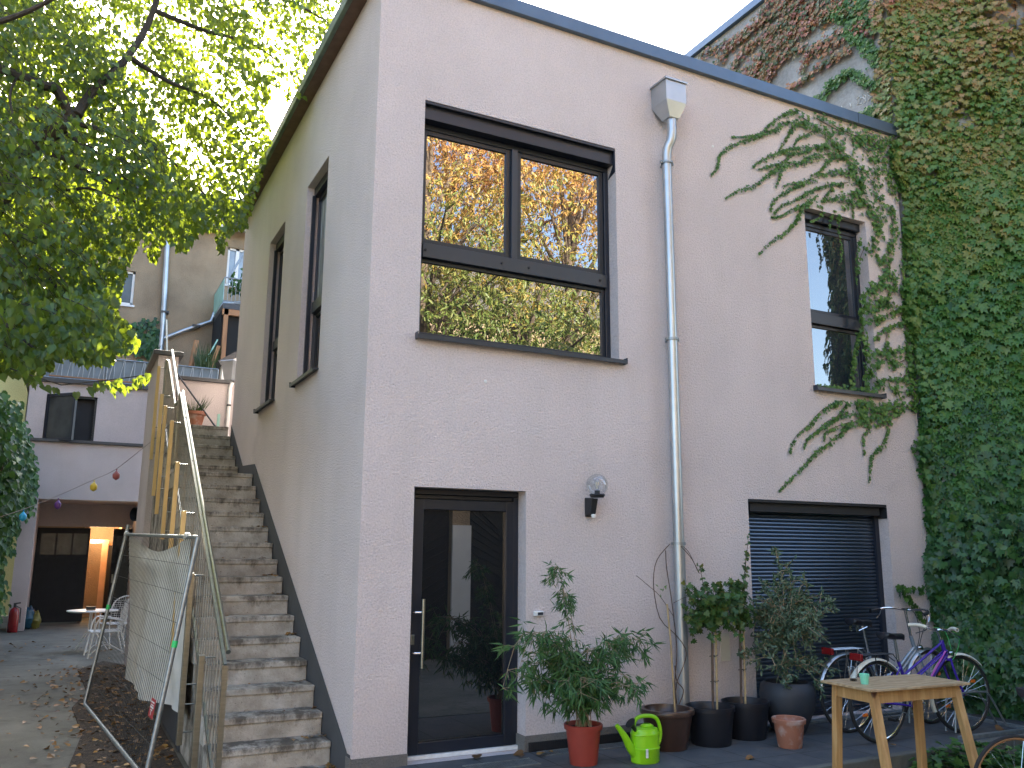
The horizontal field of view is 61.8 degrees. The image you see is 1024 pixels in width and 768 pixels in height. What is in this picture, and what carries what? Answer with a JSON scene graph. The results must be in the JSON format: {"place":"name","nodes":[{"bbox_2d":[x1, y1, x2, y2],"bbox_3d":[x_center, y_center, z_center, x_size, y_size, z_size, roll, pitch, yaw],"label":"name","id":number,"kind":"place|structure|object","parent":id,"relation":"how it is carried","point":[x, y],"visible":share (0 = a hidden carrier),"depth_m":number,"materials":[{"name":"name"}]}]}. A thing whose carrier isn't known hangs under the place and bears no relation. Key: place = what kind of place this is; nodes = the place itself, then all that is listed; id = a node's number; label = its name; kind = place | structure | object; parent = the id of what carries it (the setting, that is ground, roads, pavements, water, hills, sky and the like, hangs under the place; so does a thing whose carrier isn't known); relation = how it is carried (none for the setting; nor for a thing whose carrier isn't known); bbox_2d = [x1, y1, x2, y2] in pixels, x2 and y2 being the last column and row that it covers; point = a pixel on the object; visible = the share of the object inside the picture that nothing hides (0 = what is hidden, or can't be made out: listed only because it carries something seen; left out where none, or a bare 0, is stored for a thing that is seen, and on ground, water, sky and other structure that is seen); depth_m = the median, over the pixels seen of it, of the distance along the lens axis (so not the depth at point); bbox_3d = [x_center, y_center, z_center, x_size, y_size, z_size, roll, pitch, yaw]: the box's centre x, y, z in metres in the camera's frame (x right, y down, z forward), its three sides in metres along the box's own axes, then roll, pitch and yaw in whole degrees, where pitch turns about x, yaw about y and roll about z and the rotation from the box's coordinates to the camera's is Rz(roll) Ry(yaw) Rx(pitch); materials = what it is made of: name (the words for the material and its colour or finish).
{"place":"outdoors","nodes":[
{"label":"outdoors","id":0,"kind":"place"},
{"bbox_2d":[0,95,84,615],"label":"yellow house","id":1,"kind":"structure","parent":0,"point":[16,390],"depth_m":25.04,"materials":[{"name":"paint"}]},
{"bbox_2d":[0,615,188,767],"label":"ground","id":2,"kind":"structure","parent":0,"point":[31,656],"depth_m":11.54,"materials":[{"name":"concrete"}]},
{"bbox_2d":[7,602,20,632],"bbox_3d":[-11.228,5.254,19.274,0.208,0.655,0.208,-3,-12,18],"label":"fire extinguisher","id":3,"kind":"object","parent":2,"relation":"on","point":[14,619],"visible":1,"depth_m":19.20,"materials":[{"name":"red metal"}]},
{"bbox_2d":[0,390,39,623],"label":"hedge","id":4,"kind":"object","parent":2,"relation":"on","point":[19,478],"visible":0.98,"depth_m":14.59,"materials":[{"name":"green plant"}]},
{"bbox_2d":[25,605,40,628],"bbox_3d":[-11.319,5.484,20.129,0.445,0.532,0.320,2,-11,-7],"label":"plastic bag","id":5,"kind":"object","parent":2,"relation":"on","point":[33,619],"visible":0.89,"depth_m":20.06,"materials":[{"name":"blue plastic"}]},
{"bbox_2d":[6,375,148,630],"bbox_3d":[-11.433,3.189,22.680,3.060,6.020,5.662,6,-12,-27],"label":"annex","id":6,"kind":"object","parent":2,"relation":"on","point":[85,437],"visible":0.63,"depth_m":21.31,"materials":[{"name":"paint"}]},
{"bbox_2d":[42,392,97,440],"bbox_3d":[-10.745,0.833,20.805,1.314,1.386,0.962,6,-12,-27],"label":"window","id":7,"kind":"structure","parent":6,"relation":"in","point":[66,418],"depth_m":20.68,"materials":[{"name":"black glass"}]},
{"bbox_2d":[29,527,131,622],"bbox_3d":[-11.136,4.927,22.127,2.220,2.360,0.130,6,-12,-27],"label":"garage door","id":8,"kind":"structure","parent":6,"relation":"in","point":[61,554],"depth_m":21.96,"materials":[{"name":"brown wood"}]},
{"bbox_2d":[102,545,111,617],"bbox_3d":[-10.899,5.368,23.196,0.240,1.950,0.090,6,-12,-27],"label":"inner door","id":9,"kind":"structure","parent":6,"relation":"in","point":[110,546],"depth_m":23.14,"materials":[{"name":"brown wood"}]},
{"bbox_2d":[44,359,218,384],"bbox_3d":[-9.899,-0.244,22.354,4.237,0.747,0.052,6,-12,-27],"label":"screened railing","id":10,"kind":"object","parent":6,"relation":"on","point":[121,368],"visible":0.3,"depth_m":22.24,"materials":[{"name":"metal"}]},
{"bbox_2d":[130,507,136,520],"bbox_3d":[-8.993,3.208,20.976,0.330,0.335,0.633,-6,-13,28],"label":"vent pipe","id":11,"kind":"object","parent":6,"relation":"attached to","point":[133,514],"visible":0.23,"depth_m":20.82,"materials":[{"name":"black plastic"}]},
{"bbox_2d":[166,319,167,350],"bbox_3d":[-9.370,-0.707,23.230,0.387,2.207,0.042,-7,-13,33],"label":"white pole","id":12,"kind":"object","parent":6,"relation":"on","point":[166,337],"visible":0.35,"depth_m":23.38,"materials":[{"name":"white metal"}]},
{"bbox_2d":[66,609,117,649],"bbox_3d":[-7.811,4.570,15.868,0.880,0.737,0.880,6,-12,-27],"label":"garden table","id":13,"kind":"object","parent":2,"relation":"on","point":[91,612],"visible":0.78,"depth_m":15.85,"materials":[{"name":"white metal"}]},
{"bbox_2d":[86,606,95,609],"bbox_3d":[-7.798,4.153,15.841,0.170,0.062,0.110,6,-12,-27],"label":"ashtray","id":14,"kind":"object","parent":13,"relation":"on","point":[90,607],"visible":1,"depth_m":15.81,"materials":[{"name":"black plastic"}]},
{"bbox_2d":[83,599,128,658],"bbox_3d":[-7.129,4.295,15.081,0.645,0.973,0.567,7,-13,-31],"label":"garden chair","id":15,"kind":"object","parent":2,"relation":"on","point":[95,630],"visible":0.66,"depth_m":15.08,"materials":[{"name":"white metal"}]},
{"bbox_2d":[95,595,128,648],"bbox_3d":[-7.638,4.589,16.588,0.645,0.973,0.567,-10,-15,42],"label":"garden chair","id":16,"kind":"object","parent":2,"relation":"on","point":[111,622],"visible":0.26,"depth_m":16.43,"materials":[{"name":"white metal"}]},
{"bbox_2d":[68,661,183,767],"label":"soil bed","id":17,"kind":"object","parent":2,"relation":"on","point":[87,757],"visible":0.67,"depth_m":8.61,"materials":[{"name":"brown soil"}]},
{"bbox_2d":[83,525,199,767],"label":"site fence panel","id":18,"kind":"object","parent":17,"relation":"on","point":[123,752],"visible":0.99,"depth_m":8.34,"materials":[{"name":"metal"}]},
{"bbox_2d":[124,531,190,711],"bbox_3d":[-3.862,2.411,9.110,0.177,1.729,3.627,7,-13,-31],"label":"tarp","id":19,"kind":"object","parent":18,"relation":"hanging from","point":[172,695],"visible":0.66,"depth_m":8.52,"materials":[{"name":"grey fabric"}]},
{"bbox_2d":[0,0,341,400],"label":"linden tree","id":20,"kind":"object","parent":2,"relation":"on","point":[78,320],"visible":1,"depth_m":7.92,"materials":[{"name":"green plant"}]},
{"bbox_2d":[124,349,234,665],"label":"parapet wall","id":21,"kind":"structure","parent":2,"relation":"on","point":[207,388],"depth_m":13.95,"materials":[{"name":"paint"}]},
{"bbox_2d":[221,359,235,380],"bbox_3d":[-4.713,-0.217,14.350,0.262,0.330,0.262,-3,-12,18],"label":"planter","id":22,"kind":"object","parent":21,"relation":"on","point":[229,368],"visible":0.77,"depth_m":14.26,"materials":[{"name":"metal"}]},
{"bbox_2d":[226,382,233,435],"bbox_3d":[-4.670,0.438,14.131,0.094,0.960,0.072,6,-12,-27],"label":"drain pipe","id":23,"kind":"object","parent":21,"relation":"attached to","point":[229,403],"visible":0.91,"depth_m":14.12,"materials":[{"name":"white metal"}]},
{"bbox_2d":[149,423,330,767],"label":"concrete staircase","id":24,"kind":"structure","parent":2,"relation":"on","point":[260,728],"depth_m":7.96,"materials":[{"name":"grey concrete"}]},
{"bbox_2d":[149,349,230,767],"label":"stair railing","id":25,"kind":"object","parent":24,"relation":"attached to","point":[200,703],"visible":0.91,"depth_m":7.71,"materials":[{"name":"metal"}]},
{"bbox_2d":[0,424,168,516],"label":"balloon garland string","id":26,"kind":"object","parent":25,"relation":"attached to","point":[85,483],"visible":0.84,"depth_m":14.11,"materials":[{"name":"beige"}]},
{"bbox_2d":[19,510,26,520],"bbox_3d":[-7.980,2.148,13.960,0.099,0.185,0.116,-5,-12,25],"label":"balloon","id":27,"kind":"object","parent":26,"relation":"hanging from","point":[22,516],"visible":1,"depth_m":13.93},
{"bbox_2d":[54,498,60,508],"bbox_3d":[-7.547,1.992,14.216,0.116,0.185,0.099,-6,-13,30],"label":"balloon","id":28,"kind":"object","parent":26,"relation":"hanging from","point":[57,504],"visible":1,"depth_m":14.18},
{"bbox_2d":[90,480,96,490],"bbox_3d":[-7.005,1.708,14.325,0.116,0.185,0.099,9,-14,-38],"label":"balloon","id":29,"kind":"object","parent":26,"relation":"hanging from","point":[93,486],"visible":1,"depth_m":14.29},
{"bbox_2d":[112,469,119,479],"bbox_3d":[-6.630,1.519,14.329,0.116,0.185,0.099,10,-15,-41],"label":"balloon","id":30,"kind":"object","parent":26,"relation":"hanging from","point":[116,475],"visible":1,"depth_m":14.30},
{"bbox_2d":[177,374,219,425],"bbox_3d":[-4.975,0.244,13.543,0.986,1.009,0.234,-1,-11,7],"label":"push broom","id":31,"kind":"object","parent":24,"relation":"on","point":[209,418],"visible":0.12,"depth_m":13.52,"materials":[{"name":"wood"}]},
{"bbox_2d":[0,497,1003,767],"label":"fallen leaves","id":32,"kind":"object","parent":2,"relation":"on","point":[516,753],"visible":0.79,"depth_m":8.97,"materials":[{"name":"brown plant"}]},
{"bbox_2d":[230,0,941,767],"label":"stucco house","id":33,"kind":"structure","parent":2,"relation":"on","point":[512,280],"depth_m":8.15,"materials":[{"name":"paint"}]},
{"bbox_2d":[253,233,284,413],"bbox_3d":[-2.959,-0.815,10.816,0.286,2.288,0.983,6,-12,-27],"label":"window","id":34,"kind":"structure","parent":33,"relation":"in","point":[280,245],"depth_m":11.16,"materials":[{"name":"black"}]},
{"bbox_2d":[289,170,327,387],"bbox_3d":[-2.041,-1.154,9.060,0.286,2.288,0.983,6,-12,-27],"label":"window","id":35,"kind":"structure","parent":33,"relation":"in","point":[320,192],"depth_m":9.36,"materials":[{"name":"black"}]},
{"bbox_2d":[407,488,517,760],"bbox_3d":[-0.400,1.952,7.111,1.028,2.130,0.190,6,-12,-27],"label":"door","id":36,"kind":"structure","parent":33,"relation":"in","point":[464,595],"depth_m":7.13,"materials":[{"name":"black glass"}]},
{"bbox_2d":[415,100,627,364],"bbox_3d":[0.096,-1.348,7.954,2.116,2.208,0.286,6,-12,-27],"label":"window","id":37,"kind":"structure","parent":33,"relation":"in","point":[515,239],"depth_m":7.99,"materials":[{"name":"black glass"}]},
{"bbox_2d":[533,611,543,615],"bbox_3d":[0.226,1.952,7.276,0.090,0.040,0.028,6,-12,-27],"label":"door bell","id":38,"kind":"object","parent":33,"relation":"attached to","point":[538,613],"depth_m":7.26,"materials":[{"name":"white plastic"}]},
{"bbox_2d":[585,474,607,517],"bbox_3d":[0.753,0.999,7.626,0.196,0.393,0.221,6,-12,-27],"label":"wall lamp","id":39,"kind":"object","parent":33,"relation":"attached to","point":[590,506],"visible":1,"depth_m":7.62,"materials":[{"name":"black metal"}]},
{"bbox_2d":[720,633,729,660],"bbox_3d":[2.023,2.496,8.120,0.111,0.252,0.006,6,-12,-27],"label":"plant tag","id":40,"kind":"object","parent":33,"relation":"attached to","point":[725,647],"visible":0.86,"depth_m":8.12,"materials":[{"name":"plastic"}]},
{"bbox_2d":[711,108,918,491],"bbox_3d":[3.464,-1.046,9.562,3.086,4.563,0.130,6,-12,-27],"label":"facade creeper","id":41,"kind":"object","parent":33,"relation":"attached to","point":[863,410],"visible":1,"depth_m":9.85,"materials":[{"name":"green plant"}]},
{"bbox_2d":[804,211,886,398],"bbox_3d":[3.702,-0.905,9.752,1.066,2.118,0.286,6,-12,-27],"label":"window","id":42,"kind":"structure","parent":33,"relation":"in","point":[834,292],"depth_m":9.85,"materials":[{"name":"grey"}]},
{"bbox_2d":[684,0,1023,624],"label":"neighbour wall","id":43,"kind":"structure","parent":2,"relation":"on","point":[850,95],"depth_m":11.77,"materials":[{"name":"grey paint"}]},
{"bbox_2d":[698,0,891,117],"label":"autumn creeper","id":44,"kind":"object","parent":43,"relation":"attached to","point":[837,11],"visible":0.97,"depth_m":12.12,"materials":[{"name":"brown plant"}]},
{"bbox_2d":[867,0,1023,693],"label":"wall creeper","id":45,"kind":"object","parent":43,"relation":"attached to","point":[959,243],"depth_m":10.01,"materials":[{"name":"green plant"}]},
{"bbox_2d":[799,733,1023,767],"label":"kerb","id":46,"kind":"structure","parent":2,"relation":"on","point":[899,759],"depth_m":7.00,"materials":[{"name":"concrete"}]},
{"bbox_2d":[895,512,1023,720],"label":"ivy bush","id":47,"kind":"object","parent":2,"relation":"on","point":[983,565],"visible":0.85,"depth_m":8.89,"materials":[{"name":"green plant"}]},
{"bbox_2d":[908,737,1023,767],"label":"ground cover","id":48,"kind":"object","parent":2,"relation":"on","point":[958,761],"visible":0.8,"depth_m":6.97,"materials":[{"name":"green plant"}]},
{"bbox_2d":[974,687,1023,767],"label":"road bicycle","id":49,"kind":"object","parent":2,"relation":"on","point":[988,748],"visible":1,"depth_m":5.63,"materials":[{"name":"silver metal"}]},
{"bbox_2d":[38,177,244,616],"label":"beige house","id":50,"kind":"structure","parent":0,"point":[177,291],"depth_m":26.04,"materials":[{"name":"paint"}]},
{"bbox_2d":[106,271,135,307],"bbox_3d":[-11.820,-2.877,25.456,1.149,1.118,0.190,6,-12,-27],"label":"window","id":51,"kind":"structure","parent":50,"relation":"in","point":[128,288],"depth_m":25.67,"materials":[{"name":"grey glass"}]},
{"bbox_2d":[110,210,137,224],"bbox_3d":[-11.760,-4.972,25.892,0.953,0.596,0.190,6,-12,-27],"label":"window","id":52,"kind":"structure","parent":50,"relation":"in","point":[119,217],"depth_m":25.88,"materials":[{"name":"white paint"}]},
{"bbox_2d":[211,252,243,378],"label":"balcony","id":53,"kind":"structure","parent":50,"relation":"attached to","point":[225,326],"depth_m":25.09,"materials":[{"name":"green"}]},
{"bbox_2d":[225,248,243,286],"bbox_3d":[-8.757,-3.683,27.211,0.717,1.299,0.190,6,-12,-27],"label":"window","id":54,"kind":"structure","parent":50,"relation":"in","point":[234,255],"depth_m":27.27,"materials":[{"name":"white glass"}]},
{"bbox_2d":[188,340,198,365],"bbox_3d":[-8.906,-0.481,23.715,0.136,1.575,0.424,-4,-12,19],"label":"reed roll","id":55,"kind":"object","parent":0,"point":[191,360],"visible":0.4,"depth_m":23.81,"materials":[{"name":"brown wicker"}]},
{"bbox_2d":[186,396,213,424],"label":"potted grass","id":56,"kind":"object","parent":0,"point":[197,414],"depth_m":13.45,"materials":[{"name":"ceramic"}]},
{"bbox_2d":[191,341,220,367],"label":"ornamental grass","id":57,"kind":"object","parent":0,"point":[203,360],"depth_m":23.55,"materials":[{"name":"green plant"}]},
{"bbox_2d":[216,351,236,379],"bbox_3d":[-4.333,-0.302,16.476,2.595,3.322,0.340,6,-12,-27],"label":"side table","id":58,"kind":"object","parent":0,"point":[228,357],"depth_m":15.86,"materials":[{"name":"paint"}]},
{"bbox_2d":[0,0,751,198],"label":"sky","id":59,"kind":"structure","parent":0,"point":[678,26],"materials":[{"name":"white"}]},
{"bbox_2d":[392,705,1023,767],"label":"terrace","id":60,"kind":"structure","parent":0,"point":[769,752],"depth_m":7.07,"materials":[{"name":"grey stone"}]},
{"bbox_2d":[462,758,540,767],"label":"door grate","id":61,"kind":"object","parent":60,"relation":"on","point":[502,764],"visible":1,"depth_m":6.60,"materials":[{"name":"grey metal"}]},
{"bbox_2d":[490,559,665,766],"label":"bamboo plant","id":62,"kind":"object","parent":60,"relation":"on","point":[581,686],"visible":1,"depth_m":6.57,"materials":[{"name":"green plant"}]},
{"bbox_2d":[536,738,690,755],"bbox_3d":[1.280,3.116,7.477,2.350,0.007,0.150,6,-12,-27],"label":"drain grate","id":63,"kind":"object","parent":60,"relation":"on","point":[618,745],"visible":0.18,"depth_m":7.13,"materials":[{"name":"grey metal"}]},
{"bbox_2d":[615,714,661,764],"bbox_3d":[1.012,2.787,6.720,0.426,0.357,0.209,13,-16,-47],"label":"watering can","id":64,"kind":"object","parent":60,"relation":"on","point":[642,744],"visible":1,"depth_m":6.67,"materials":[{"name":"plastic"}]},
{"bbox_2d":[636,544,699,751],"bbox_3d":[1.469,2.253,7.451,0.799,1.694,0.466,6,-12,-27],"label":"vine pot","id":65,"kind":"object","parent":60,"relation":"on","point":[675,718],"visible":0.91,"depth_m":7.12,"materials":[{"name":"brown plastic"}]},
{"bbox_2d":[681,563,744,747],"bbox_3d":[1.786,2.359,7.563,0.623,1.533,0.500,0,-11,2],"label":"currant tree","id":66,"kind":"object","parent":60,"relation":"on","point":[712,724],"visible":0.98,"depth_m":7.52,"materials":[{"name":"green plant"}]},
{"bbox_2d":[721,533,769,740],"bbox_3d":[2.109,2.273,7.827,0.428,1.808,0.428,6,-12,-27],"label":"currant tree","id":67,"kind":"object","parent":60,"relation":"on","point":[750,720],"visible":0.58,"depth_m":7.68,"materials":[{"name":"black plastic"}]},
{"bbox_2d":[771,715,805,748],"bbox_3d":[2.367,2.972,7.300,0.284,0.236,0.284,6,-12,-27],"label":"flower pot","id":68,"kind":"object","parent":60,"relation":"on","point":[789,730],"visible":1,"depth_m":7.21,"materials":[{"name":"ceramic"}]},
{"bbox_2d":[736,545,842,734],"bbox_3d":[2.600,2.375,8.027,1.194,1.692,0.839,0,-11,3],"label":"olive tree","id":69,"kind":"object","parent":60,"relation":"on","point":[784,625],"visible":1,"depth_m":7.90,"materials":[{"name":"green plant"}]},
{"bbox_2d":[767,709,911,728],"bbox_3d":[3.284,3.325,8.512,2.000,0.021,0.100,6,-12,-27],"label":"shutter threshold","id":70,"kind":"object","parent":60,"relation":"on","point":[857,716],"visible":0.3,"depth_m":8.53,"materials":[{"name":"grey metal"}]},
{"bbox_2d":[818,606,950,732],"bbox_3d":[3.606,2.714,8.190,1.775,1.101,0.614,6,-12,-24],"label":"bicycle","id":71,"kind":"object","parent":60,"relation":"on","point":[912,656],"visible":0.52,"depth_m":8.13,"materials":[{"name":"silver metal"}]},
{"bbox_2d":[821,674,980,767],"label":"work table","id":72,"kind":"object","parent":60,"relation":"on","point":[877,691],"visible":1,"depth_m":6.29,"materials":[{"name":"brown wood"}]},
{"bbox_2d":[847,667,857,680],"bbox_3d":[2.559,2.175,6.418,0.079,0.099,0.079,6,-12,-27],"label":"drinking cup","id":73,"kind":"object","parent":72,"relation":"on","point":[853,679],"visible":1,"depth_m":6.40,"materials":[{"name":"clear glass"}]},
{"bbox_2d":[859,673,868,684],"bbox_3d":[2.582,2.160,6.266,0.072,0.072,0.072,6,-12,-27],"label":"mint pot","id":74,"kind":"object","parent":72,"relation":"on","point":[864,678],"visible":1,"depth_m":6.24,"materials":[{"name":"ceramic"}]},
{"bbox_2d":[848,623,989,742],"bbox_3d":[3.712,2.686,7.707,1.723,0.972,0.560,9,-14,-37],"label":"bicycle","id":75,"kind":"object","parent":60,"relation":"on","point":[944,656],"visible":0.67,"depth_m":7.75,"materials":[{"name":"purple metal"}]},
{"bbox_2d":[883,689,1023,740],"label":"bicycle stand","id":76,"kind":"object","parent":60,"relation":"on","point":[1019,729],"visible":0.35,"depth_m":8.02,"materials":[{"name":"metal"}]}
]}

